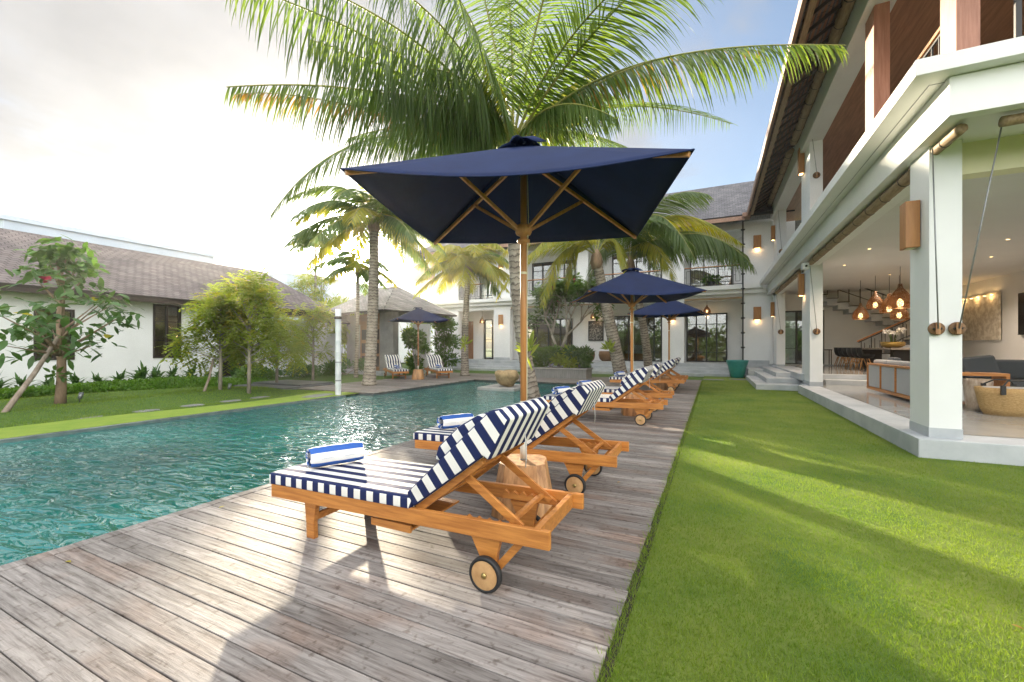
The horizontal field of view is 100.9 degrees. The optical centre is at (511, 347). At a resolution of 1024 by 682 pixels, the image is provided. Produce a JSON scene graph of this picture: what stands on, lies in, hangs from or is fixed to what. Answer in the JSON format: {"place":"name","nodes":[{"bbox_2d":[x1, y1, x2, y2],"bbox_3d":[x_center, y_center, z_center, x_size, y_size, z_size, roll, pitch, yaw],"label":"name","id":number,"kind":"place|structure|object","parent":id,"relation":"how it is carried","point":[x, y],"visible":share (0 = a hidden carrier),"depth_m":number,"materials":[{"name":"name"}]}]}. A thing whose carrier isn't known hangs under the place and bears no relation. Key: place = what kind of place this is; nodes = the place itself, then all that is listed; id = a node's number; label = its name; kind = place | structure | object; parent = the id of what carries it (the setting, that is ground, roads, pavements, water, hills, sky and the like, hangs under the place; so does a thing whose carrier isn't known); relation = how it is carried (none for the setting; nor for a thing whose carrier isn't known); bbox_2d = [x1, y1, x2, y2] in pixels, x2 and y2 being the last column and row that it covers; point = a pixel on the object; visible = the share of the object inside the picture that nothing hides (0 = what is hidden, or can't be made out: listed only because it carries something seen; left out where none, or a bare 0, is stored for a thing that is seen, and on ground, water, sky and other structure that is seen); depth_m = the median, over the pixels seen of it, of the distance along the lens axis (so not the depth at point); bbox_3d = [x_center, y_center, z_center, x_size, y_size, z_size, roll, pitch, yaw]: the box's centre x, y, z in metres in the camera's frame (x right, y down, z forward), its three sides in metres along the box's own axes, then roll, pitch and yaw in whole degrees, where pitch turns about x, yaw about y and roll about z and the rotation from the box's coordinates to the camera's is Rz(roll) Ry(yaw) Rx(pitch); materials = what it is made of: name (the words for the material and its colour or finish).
{"place":"outdoors","nodes":[
{"label":"outdoors","id":0,"kind":"place"},
{"bbox_2d":[0,376,361,427],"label":"garden ground","id":1,"kind":"structure","parent":0,"point":[89,410],"depth_m":10.70,"materials":[{"name":"green plant"}]},
{"bbox_2d":[2,336,58,412],"bbox_3d":[-10.708,0.605,9.432,0.130,1.868,1.892,0,0,-19],"label":"prop pole","id":2,"kind":"object","parent":1,"relation":"on","point":[11,403],"visible":0.8,"depth_m":9.30,"materials":[{"name":"brown wood"}]},
{"bbox_2d":[0,235,144,403],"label":"broadleaf tree","id":3,"kind":"object","parent":1,"relation":"on","point":[67,264],"visible":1,"depth_m":10.08,"materials":[{"name":"green plant"}]},
{"bbox_2d":[0,375,268,398],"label":"ground cover","id":4,"kind":"object","parent":1,"relation":"on","point":[167,382],"visible":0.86,"depth_m":13.14,"materials":[{"name":"green plant"}]},
{"bbox_2d":[125,360,156,379],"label":"leafy plant","id":5,"kind":"object","parent":1,"relation":"on","point":[142,372],"visible":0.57,"depth_m":14.99,"materials":[{"name":"green plant"}]},
{"bbox_2d":[0,391,354,438],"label":"grass strip","id":6,"kind":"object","parent":1,"relation":"on","point":[27,430],"depth_m":8.79,"materials":[{"name":"green plant"}]},
{"bbox_2d":[334,309,341,394],"bbox_3d":[-5.439,0.150,13.226,0.240,2.700,0.234,0,0,25],"label":"bamboo pole","id":7,"kind":"object","parent":6,"relation":"on","point":[338,362],"visible":0.94,"depth_m":13.15,"materials":[{"name":"paint"}]},
{"bbox_2d":[154,282,262,389],"bbox_3d":[-8.887,-0.227,13.049,2.816,3.557,3.028,0,0,25],"label":"feathery tree","id":8,"kind":"object","parent":1,"relation":"on","point":[203,316],"visible":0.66,"depth_m":12.70,"materials":[{"name":"green plant"}]},
{"bbox_2d":[232,365,274,380],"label":"shrub","id":9,"kind":"object","parent":1,"relation":"on","point":[242,372],"visible":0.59,"depth_m":17.44,"materials":[{"name":"green plant"}]},
{"bbox_2d":[197,267,311,393],"bbox_3d":[-7.825,-0.467,13.285,3.294,4.038,2.807,0,0,25],"label":"feathery tree","id":10,"kind":"object","parent":1,"relation":"on","point":[249,291],"visible":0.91,"depth_m":12.78,"materials":[{"name":"green plant"}]},
{"bbox_2d":[243,312,315,382],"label":"feathery tree","id":11,"kind":"object","parent":1,"relation":"on","point":[262,362],"visible":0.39,"depth_m":16.07,"materials":[{"name":"green plant"}]},
{"bbox_2d":[233,380,334,389],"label":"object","id":12,"kind":"structure","parent":1,"relation":"on","point":[288,384],"depth_m":15.83,"materials":[{"name":"grey stone"}]},
{"bbox_2d":[267,363,322,378],"bbox_3d":[-10.464,1.174,20.832,1.913,1.036,3.148,0,0,25],"label":"shrub","id":13,"kind":"object","parent":1,"relation":"on","point":[317,372],"visible":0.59,"depth_m":20.63,"materials":[{"name":"green plant"}]},
{"bbox_2d":[287,300,342,379],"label":"feathery tree","id":14,"kind":"object","parent":1,"relation":"on","point":[320,317],"visible":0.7,"depth_m":19.13,"materials":[{"name":"green plant"}]},
{"bbox_2d":[0,381,576,565],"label":"pool water","id":15,"kind":"structure","parent":0,"point":[56,492],"depth_m":5.95,"materials":[{"name":"teal liquid"}]},
{"bbox_2d":[477,384,519,391],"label":"pool slab","id":16,"kind":"structure","parent":15,"relation":"in","point":[499,387],"depth_m":15.20,"materials":[{"name":"stone"}]},
{"bbox_2d":[495,370,518,386],"bbox_3d":[-0.166,1.155,15.594,0.926,0.654,0.915,0,0,25],"label":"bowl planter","id":17,"kind":"object","parent":16,"relation":"on","point":[508,378],"visible":0.98,"depth_m":15.28,"materials":[{"name":"beige stone"}]},
{"bbox_2d":[296,377,474,393],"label":"pool terrace","id":18,"kind":"structure","parent":0,"point":[391,384],"depth_m":16.11,"materials":[{"name":"beige stone"}]},
{"bbox_2d":[282,184,446,385],"bbox_3d":[-5.326,-2.317,16.328,6.087,7.576,5.467,0,0,-40],"label":"coconut palm","id":19,"kind":"object","parent":18,"relation":"on","point":[355,222],"visible":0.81,"depth_m":16.04,"materials":[{"name":"green plant"}]},
{"bbox_2d":[383,355,408,378],"bbox_3d":[-5.550,0.906,20.139,0.772,1.089,2.370,0,0,-28],"label":"sun lounger","id":20,"kind":"object","parent":18,"relation":"on","point":[391,361],"visible":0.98,"depth_m":20.40,"materials":[{"name":"white fabric"}]},
{"bbox_2d":[412,369,423,379],"bbox_3d":[-4.278,1.222,19.264,0.523,0.456,0.522,0,0,-3],"label":"block table","id":21,"kind":"object","parent":18,"relation":"on","point":[417,374],"visible":0.98,"depth_m":19.04,"materials":[{"name":"brown wood"}]},
{"bbox_2d":[388,307,448,368],"bbox_3d":[-4.279,-0.419,19.264,2.326,2.824,2.064,0,0,-26],"label":"parasol","id":22,"kind":"object","parent":21,"relation":"on","point":[417,316],"visible":1,"depth_m":18.87,"materials":[{"name":"blue fabric"}]},
{"bbox_2d":[0,0,798,347],"label":"sky","id":23,"kind":"structure","parent":0,"point":[115,119],"materials":[{"name":"white"}]},
{"bbox_2d":[316,348,493,395],"bbox_3d":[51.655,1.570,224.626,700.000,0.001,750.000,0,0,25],"label":"ground","id":24,"kind":"structure","parent":0,"point":[488,353],"depth_m":82.54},
{"bbox_2d":[0,214,215,262],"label":"neighbour block","id":25,"kind":"structure","parent":24,"relation":"on","point":[38,227],"depth_m":21.28,"materials":[{"name":"white paint"}]},
{"bbox_2d":[0,395,345,443],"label":"pool coping","id":26,"kind":"object","parent":24,"relation":"on","point":[36,436],"visible":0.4,"depth_m":8.48,"materials":[{"name":"stone"}]},
{"bbox_2d":[0,228,349,387],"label":"garden house","id":27,"kind":"structure","parent":24,"relation":"on","point":[160,290],"depth_m":15.82,"materials":[{"name":"white paint"}]},
{"bbox_2d":[33,308,74,359],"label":"window","id":28,"kind":"structure","parent":27,"relation":"in","point":[70,313],"depth_m":14.17,"materials":[{"name":"black glass"}]},
{"bbox_2d":[153,304,180,357],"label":"window","id":29,"kind":"structure","parent":27,"relation":"in","point":[165,317],"depth_m":17.02,"materials":[{"name":"black glass"}]},
{"bbox_2d":[287,273,321,319],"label":"feathery tree","id":30,"kind":"object","parent":24,"relation":"on","point":[298,287],"visible":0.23,"depth_m":27.36,"materials":[{"name":"green plant"}]},
{"bbox_2d":[287,228,343,300],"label":"areca palm","id":31,"kind":"object","parent":24,"relation":"on","point":[301,247],"visible":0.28,"depth_m":29.87,"materials":[{"name":"green plant"}]},
{"bbox_2d":[293,254,344,327],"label":"feathery tree","id":32,"kind":"object","parent":24,"relation":"on","point":[321,284],"visible":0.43,"depth_m":30.48,"materials":[{"name":"green plant"}]},
{"bbox_2d":[268,270,379,320],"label":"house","id":33,"kind":"structure","parent":24,"relation":"on","point":[342,287],"depth_m":39.22,"materials":[{"name":"paint"}]},
{"bbox_2d":[327,294,432,363],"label":"wall","id":34,"kind":"structure","parent":24,"relation":"on","point":[403,352],"depth_m":40.52,"materials":[{"name":"white paint"}]},
{"bbox_2d":[384,263,433,353],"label":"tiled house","id":35,"kind":"structure","parent":24,"relation":"on","point":[408,275],"depth_m":58.60,"materials":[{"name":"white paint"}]},
{"bbox_2d":[224,0,848,399],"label":"coconut palm","id":36,"kind":"object","parent":24,"relation":"on","point":[465,116],"visible":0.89,"depth_m":6.94,"materials":[{"name":"green plant"}]},
{"bbox_2d":[514,331,541,369],"bbox_3d":[0.365,0.057,9.225,0.656,0.888,0.750,0,0,-33],"label":"trunk fern","id":37,"kind":"object","parent":36,"relation":"attached to","point":[530,341],"visible":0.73,"depth_m":9.11,"materials":[{"name":"green plant"}]},
{"bbox_2d":[599,381,702,681],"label":"soil strip","id":38,"kind":"object","parent":24,"relation":"on","point":[609,655],"visible":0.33,"depth_m":2.51,"materials":[{"name":"brown soil"}]},
{"bbox_2d":[742,0,1023,465],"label":"villa side wing","id":39,"kind":"structure","parent":24,"relation":"on","point":[875,128],"depth_m":8.35,"materials":[{"name":"white paint"}]},
{"bbox_2d":[766,148,793,206],"bbox_3d":[11.420,-7.070,18.153,0.259,0.259,6.600,0,0,25],"label":"rolled blind","id":40,"kind":"object","parent":39,"relation":"attached to","point":[784,166],"visible":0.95,"depth_m":17.19,"materials":[{"name":"brown wood"}]},
{"bbox_2d":[795,312,801,362],"bbox_3d":[15.686,-0.800,23.154,2.200,3.500,0.100,0,0,25],"label":"door","id":41,"kind":"structure","parent":39,"relation":"in","point":[799,313],"depth_m":23.09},
{"bbox_2d":[785,310,823,363],"bbox_3d":[14.977,-0.505,21.725,1.750,2.790,0.110,0,0,25],"label":"glass door","id":42,"kind":"structure","parent":39,"relation":"in","point":[796,348],"depth_m":21.80,"materials":[{"name":"black metal"}]},
{"bbox_2d":[790,0,855,144],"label":"rolled blind","id":43,"kind":"object","parent":39,"relation":"attached to","point":[842,18],"visible":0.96,"depth_m":10.65,"materials":[{"name":"brown wood"}]},
{"bbox_2d":[808,169,909,264],"bbox_3d":[7.648,-2.630,9.704,0.184,0.184,7.500,0,0,25],"label":"rolled blind","id":44,"kind":"object","parent":39,"relation":"attached to","point":[900,184],"visible":0.97,"depth_m":8.12,"materials":[{"name":"brown wood"}]},
{"bbox_2d":[852,280,868,319],"bbox_3d":[14.298,-1.951,17.335,0.553,1.597,0.553,0,0,25],"label":"pendant lamp","id":45,"kind":"object","parent":39,"relation":"hanging from","point":[860,314],"visible":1,"depth_m":17.28,"materials":[{"name":"brown wicker"}]},
{"bbox_2d":[866,276,883,308],"bbox_3d":[13.917,-2.116,16.187,0.553,1.267,0.553,0,0,25],"label":"pendant lamp","id":46,"kind":"object","parent":39,"relation":"hanging from","point":[872,299],"visible":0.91,"depth_m":16.13,"materials":[{"name":"brown wicker"}]},
{"bbox_2d":[860,348,909,367],"bbox_3d":[14.889,0.449,16.832,1.200,0.870,5.200,0,0,25],"label":"dining table","id":47,"kind":"object","parent":39,"relation":"on","point":[903,354],"visible":0.41,"depth_m":15.37,"materials":[{"name":"wood"}]},
{"bbox_2d":[880,327,906,347],"bbox_3d":[14.088,-0.352,15.615,0.720,0.732,1.992,0,0,25],"label":"orchid bowl","id":48,"kind":"object","parent":47,"relation":"on","point":[891,344],"visible":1,"depth_m":15.44,"materials":[{"name":"gold metal"}]},
{"bbox_2d":[879,273,899,313],"bbox_3d":[14.016,-2.016,15.697,0.599,1.469,0.599,0,0,25],"label":"pendant lamp","id":49,"kind":"object","parent":39,"relation":"hanging from","point":[884,308],"visible":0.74,"depth_m":15.66,"materials":[{"name":"brown wicker"}]},
{"bbox_2d":[887,284,909,308],"bbox_3d":[13.165,-2.039,14.330,0.691,1.422,0.691,0,0,25],"label":"pendant lamp","id":50,"kind":"object","parent":39,"relation":"hanging from","point":[899,300],"visible":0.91,"depth_m":14.25,"materials":[{"name":"brown wicker"}]},
{"bbox_2d":[900,200,919,250],"bbox_3d":[5.722,-1.747,6.080,0.160,0.666,0.220,0,0,25],"label":"wall lamp","id":51,"kind":"object","parent":39,"relation":"attached to","point":[909,225],"visible":1,"depth_m":6.00,"materials":[{"name":"brown wood"}]},
{"bbox_2d":[867,357,964,400],"bbox_3d":[9.790,0.705,10.317,1.000,0.890,3.050,0,0,25],"label":"sofa","id":52,"kind":"object","parent":39,"relation":"on","point":[890,375],"visible":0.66,"depth_m":10.44,"materials":[{"name":"grey fabric"}]},
{"bbox_2d":[927,149,944,334],"bbox_3d":[5.668,-1.396,5.619,0.176,2.468,0.138,0,0,25],"label":"blind pulley","id":53,"kind":"object","parent":39,"relation":"attached to","point":[937,328],"visible":1,"depth_m":5.61,"materials":[{"name":"brown wood"}]},
{"bbox_2d":[930,123,967,154],"bbox_3d":[5.662,-2.650,5.582,0.130,0.130,1.050,0,0,25],"label":"rolled blind","id":54,"kind":"object","parent":39,"relation":"attached to","point":[950,138],"visible":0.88,"depth_m":5.30,"materials":[{"name":"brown wood"}]},
{"bbox_2d":[948,127,1001,334],"bbox_3d":[5.906,-1.407,5.354,0.159,2.489,0.573,0,0,-7],"label":"blind pulley","id":55,"kind":"object","parent":39,"relation":"attached to","point":[956,328],"visible":0.98,"depth_m":5.39,"materials":[{"name":"brown wood"}]},
{"bbox_2d":[962,378,993,410],"bbox_3d":[9.016,0.910,8.166,0.407,0.600,0.414,0,0,25],"label":"petrified stool","id":56,"kind":"object","parent":39,"relation":"on","point":[970,398],"visible":0.58,"depth_m":8.12,"materials":[{"name":"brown wood"}]},
{"bbox_2d":[962,291,1000,340],"bbox_3d":[19.325,-1.230,17.598,0.190,1.860,3.000,0,0,25],"label":"relief artwork","id":57,"kind":"object","parent":39,"relation":"attached to","point":[981,318],"visible":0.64,"depth_m":17.23,"materials":[{"name":"paint"}]},
{"bbox_2d":[962,372,1009,385],"bbox_3d":[9.738,0.870,8.929,0.900,0.680,0.500,0,0,25],"label":"sofa table","id":58,"kind":"object","parent":39,"relation":"on","point":[994,375],"visible":0.35,"depth_m":8.70,"materials":[{"name":"brown wood"}]},
{"bbox_2d":[962,355,1023,386],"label":"dark sofa","id":59,"kind":"object","parent":39,"relation":"on","point":[1014,369],"visible":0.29,"depth_m":9.99,"materials":[{"name":"grey fabric"}]},
{"bbox_2d":[974,379,1023,416],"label":"straw basket","id":60,"kind":"object","parent":39,"relation":"on","point":[1003,400],"visible":1,"depth_m":7.45,"materials":[{"name":"beige wicker"}]},
{"bbox_2d":[998,113,1023,126],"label":"rolled blind","id":61,"kind":"object","parent":39,"relation":"attached to","point":[1009,120],"visible":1,"depth_m":4.89,"materials":[{"name":"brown wood"}]},
{"bbox_2d":[1018,292,1023,334],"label":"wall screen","id":62,"kind":"object","parent":39,"relation":"attached to","point":[1020,313],"depth_m":15.05,"materials":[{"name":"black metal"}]},
{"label":"deck bed","id":63,"kind":"structure","parent":24,"relation":"on","visible":0},
{"bbox_2d":[0,439,414,571],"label":"deck edge","id":64,"kind":"object","parent":63,"relation":"attached to","point":[25,561],"depth_m":3.39,"materials":[{"name":"white stone"}]},
{"bbox_2d":[0,380,701,681],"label":"deck","id":65,"kind":"structure","parent":63,"relation":"on","point":[259,586],"depth_m":2.48,"materials":[{"name":"grey wood"}]},
{"bbox_2d":[269,397,583,593],"bbox_3d":[-0.713,0.906,3.164,2.370,1.089,0.772,0,0,25],"label":"sun lounger","id":66,"kind":"object","parent":65,"relation":"on","point":[404,496],"visible":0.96,"depth_m":2.79,"materials":[{"name":"fabric"}]},
{"bbox_2d":[306,442,364,467],"bbox_3d":[-1.489,0.901,3.567,0.447,0.165,0.205,0,0,-37],"label":"rolled towel","id":67,"kind":"object","parent":66,"relation":"on","point":[327,455],"visible":1,"depth_m":3.50,"materials":[{"name":"fabric"}]},
{"bbox_2d":[413,380,628,492],"bbox_3d":[0.054,0.906,4.784,2.370,1.089,0.772,0,0,25],"label":"sun lounger","id":68,"kind":"object","parent":65,"relation":"on","point":[569,406],"visible":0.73,"depth_m":4.25,"materials":[{"name":"brown wood"}]},
{"bbox_2d":[437,413,473,428],"bbox_3d":[-0.688,0.901,5.179,0.447,0.165,0.205,0,0,-35],"label":"rolled towel","id":69,"kind":"object","parent":68,"relation":"on","point":[450,421],"visible":0.81,"depth_m":5.09,"materials":[{"name":"fabric"}]},
{"bbox_2d":[491,454,551,520],"bbox_3d":[0.104,1.222,3.772,0.523,0.456,0.522,0,0,8],"label":"block table","id":70,"kind":"object","parent":65,"relation":"on","point":[536,469],"visible":0.45,"depth_m":3.58,"materials":[{"name":"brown wood"}]},
{"bbox_2d":[341,135,694,459],"bbox_3d":[0.103,-0.419,3.773,2.326,2.824,2.064,0,0,7],"label":"parasol","id":71,"kind":"object","parent":70,"relation":"on","point":[524,192],"visible":1,"depth_m":3.75,"materials":[{"name":"blue fabric"}]},
{"bbox_2d":[543,366,667,425],"bbox_3d":[1.843,0.906,8.513,2.370,1.089,0.772,0,0,27],"label":"sun lounger","id":72,"kind":"object","parent":65,"relation":"on","point":[631,382],"visible":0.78,"depth_m":8.00,"materials":[{"name":"brown wood"}]},
{"bbox_2d":[572,363,673,411],"bbox_3d":[2.625,0.906,10.190,2.370,1.089,0.772,0,0,24],"label":"sun lounger","id":73,"kind":"object","parent":65,"relation":"on","point":[654,393],"visible":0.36,"depth_m":9.68,"materials":[{"name":"brown wood"}]},
{"bbox_2d":[621,393,644,415],"bbox_3d":[2.645,1.222,9.152,0.523,0.456,0.522,0,0,8],"label":"block table","id":74,"kind":"object","parent":65,"relation":"on","point":[628,412],"visible":0.3,"depth_m":8.95,"materials":[{"name":"brown wood"}]},
{"bbox_2d":[571,268,706,393],"bbox_3d":[2.599,-0.299,9.174,2.326,2.824,2.064,0,0,-1],"label":"parasol","id":75,"kind":"object","parent":74,"relation":"on","point":[630,287],"visible":0.96,"depth_m":8.77,"materials":[{"name":"blue fabric"}]},
{"bbox_2d":[609,358,685,390],"bbox_3d":[4.490,0.906,14.071,2.370,1.089,0.772,0,0,26],"label":"sun lounger","id":76,"kind":"object","parent":65,"relation":"on","point":[668,365],"visible":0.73,"depth_m":13.53,"materials":[{"name":"brown wood"}]},
{"bbox_2d":[656,376,670,389],"bbox_3d":[5.269,1.222,14.658,0.523,0.456,0.522,0,0,14],"label":"block table","id":77,"kind":"object","parent":65,"relation":"on","point":[663,386],"visible":0.48,"depth_m":14.44,"materials":[{"name":"brown wood"}]},
{"bbox_2d":[627,301,708,372],"bbox_3d":[5.422,-0.339,14.586,2.326,2.824,2.064,0,0,31],"label":"parasol","id":78,"kind":"object","parent":77,"relation":"on","point":[671,309],"visible":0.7,"depth_m":14.21,"materials":[{"name":"blue fabric"}]},
{"bbox_2d":[299,377,576,394],"bbox_3d":[-1.710,1.616,17.891,10.080,0.268,10.270,0,0,25],"label":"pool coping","id":79,"kind":"object","parent":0,"point":[443,385],"visible":0.14,"depth_m":16.48,"materials":[{"name":"stone"}]},
{"bbox_2d":[397,373,608,383],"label":"terrace deck","id":80,"kind":"structure","parent":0,"point":[483,376],"depth_m":19.75,"materials":[{"name":"grey stone"}]},
{"bbox_2d":[424,355,452,377],"bbox_3d":[-3.613,0.906,20.601,0.772,1.089,2.370,0,0,-28],"label":"sun lounger","id":81,"kind":"object","parent":80,"relation":"on","point":[433,361],"visible":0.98,"depth_m":20.79,"materials":[{"name":"white fabric"}]},
{"bbox_2d":[412,244,509,375],"bbox_3d":[-2.303,-1.896,21.763,5.509,6.700,5.289,0,0,25],"label":"coconut palm","id":82,"kind":"object","parent":80,"relation":"on","point":[458,264],"visible":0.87,"depth_m":21.22,"materials":[{"name":"green plant"}]},
{"bbox_2d":[534,366,592,378],"bbox_3d":[2.252,1.212,20.417,3.120,0.515,1.120,0,0,25],"label":"planter box","id":83,"kind":"object","parent":80,"relation":"on","point":[563,372],"visible":0.79,"depth_m":19.85,"materials":[{"name":"concrete"}]},
{"bbox_2d":[533,344,562,366],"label":"shrub","id":84,"kind":"object","parent":83,"relation":"on","point":[546,353],"visible":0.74,"depth_m":20.31,"materials":[{"name":"green plant"}]},
{"bbox_2d":[549,343,578,367],"bbox_3d":[2.576,0.451,20.297,1.617,1.363,1.530,0,0,25],"label":"shrub","id":85,"kind":"object","parent":83,"relation":"in","point":[562,360],"visible":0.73,"depth_m":19.98,"materials":[{"name":"green plant"}]},
{"bbox_2d":[527,269,616,366],"bbox_3d":[2.622,-1.406,21.180,6.391,4.765,3.587,0,0,44],"label":"frangipani tree","id":86,"kind":"object","parent":83,"relation":"in","point":[576,291],"visible":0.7,"depth_m":20.70,"materials":[{"name":"green plant"}]},
{"bbox_2d":[561,344,594,367],"bbox_3d":[3.158,0.510,20.042,1.598,1.362,1.371,0,0,25],"label":"shrub","id":87,"kind":"object","parent":83,"relation":"in","point":[584,359],"visible":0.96,"depth_m":19.81,"materials":[{"name":"green plant"}]},
{"bbox_2d":[311,367,703,383],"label":"garden lawn","id":88,"kind":"structure","parent":0,"point":[360,376],"depth_m":22.61,"materials":[{"name":"green plant"}]},
{"bbox_2d":[318,296,362,366],"bbox_3d":[-11.022,-0.771,27.199,4.110,5.211,2.638,0,0,25],"label":"shrub","id":89,"kind":"object","parent":88,"relation":"on","point":[344,327],"visible":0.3,"depth_m":26.72,"materials":[{"name":"green plant"}]},
{"bbox_2d":[318,357,364,375],"bbox_3d":[-9.092,1.101,23.277,1.866,1.172,3.435,0,0,44],"label":"shrub","id":90,"kind":"object","parent":88,"relation":"on","point":[329,369],"visible":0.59,"depth_m":22.61,"materials":[{"name":"green plant"}]},
{"bbox_2d":[311,251,396,377],"bbox_3d":[-7.758,-1.532,20.928,3.700,6.072,3.762,0,0,25],"label":"areca palm","id":91,"kind":"object","parent":88,"relation":"on","point":[360,270],"visible":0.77,"depth_m":20.87,"materials":[{"name":"green plant"}]},
{"bbox_2d":[327,324,429,373],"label":"boundary wall","id":92,"kind":"structure","parent":88,"relation":"on","point":[331,337],"depth_m":24.24,"materials":[{"name":"white paint"}]},
{"bbox_2d":[330,286,456,375],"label":"pavilion","id":93,"kind":"structure","parent":88,"relation":"on","point":[394,302],"depth_m":24.01,"materials":[{"name":"stone"}]},
{"bbox_2d":[360,325,366,361],"bbox_3d":[-8.672,0.035,25.014,1.000,2.730,0.115,0,0,37],"label":"door","id":94,"kind":"structure","parent":93,"relation":"in","point":[362,327],"depth_m":25.10,"materials":[{"name":"brown wood"}]},
{"bbox_2d":[401,327,432,371],"bbox_3d":[-5.347,0.197,23.166,1.673,2.655,1.757,0,0,-30],"label":"shrub","id":95,"kind":"object","parent":88,"relation":"on","point":[409,337],"visible":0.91,"depth_m":23.00,"materials":[{"name":"green plant"}]},
{"bbox_2d":[427,315,461,367],"bbox_3d":[-4.173,-0.412,26.078,2.227,3.844,2.405,0,0,25],"label":"shrub","id":96,"kind":"object","parent":88,"relation":"on","point":[449,340],"visible":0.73,"depth_m":25.71,"materials":[{"name":"green plant"}]},
{"bbox_2d":[496,217,696,383],"bbox_3d":[2.827,-2.920,16.404,7.126,8.960,4.470,0,0,-18],"label":"coconut palm","id":97,"kind":"object","parent":88,"relation":"on","point":[569,253],"visible":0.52,"depth_m":16.05,"materials":[{"name":"green plant"}]},
{"bbox_2d":[418,181,852,376],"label":"villa rear wing","id":98,"kind":"structure","parent":88,"relation":"on","point":[706,345],"depth_m":25.47,"materials":[{"name":"white paint"}]},
{"bbox_2d":[588,321,603,340],"bbox_3d":[5.476,-1.080,27.577,1.000,1.300,0.040,0,0,25],"label":"framed picture","id":99,"kind":"object","parent":98,"relation":"attached to","point":[595,331],"visible":1,"depth_m":27.57,"materials":[{"name":"black metal"}]},
{"bbox_2d":[686,313,726,361],"bbox_3d":[11.382,-0.570,24.734,2.170,2.840,0.110,0,0,25],"label":"glass door","id":100,"kind":"structure","parent":98,"relation":"in","point":[687,324],"depth_m":24.69,"materials":[{"name":"black metal"}]},
{"bbox_2d":[741,221,744,359],"bbox_3d":[11.767,-2.750,21.532,0.200,7.400,0.190,0,0,25],"label":"rain chain","id":101,"kind":"object","parent":98,"relation":"on","point":[742,303],"visible":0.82,"depth_m":21.50,"materials":[{"name":"black metal"}]},
{"bbox_2d":[574,191,756,366],"bbox_3d":[6.161,-3.450,17.580,6.999,10.050,4.688,0,0,42],"label":"coconut palm","id":102,"kind":"object","parent":88,"relation":"on","point":[704,244],"visible":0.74,"depth_m":17.02,"materials":[{"name":"green plant"}]},
{"bbox_2d":[585,381,702,681],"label":"edge grass","id":103,"kind":"structure","parent":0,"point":[647,540],"depth_m":2.81,"materials":[{"name":"green plant"}]},
{"bbox_2d":[607,376,1023,681],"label":"lawn","id":104,"kind":"structure","parent":0,"point":[718,572],"depth_m":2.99,"materials":[{"name":"green plant"}]},
{"bbox_2d":[726,360,748,377],"bbox_3d":[10.950,1.042,20.537,0.998,0.855,0.998,0,0,25],"label":"teal pot","id":105,"kind":"object","parent":104,"relation":"on","point":[737,368],"visible":0.98,"depth_m":20.23,"materials":[{"name":"ceramic"}]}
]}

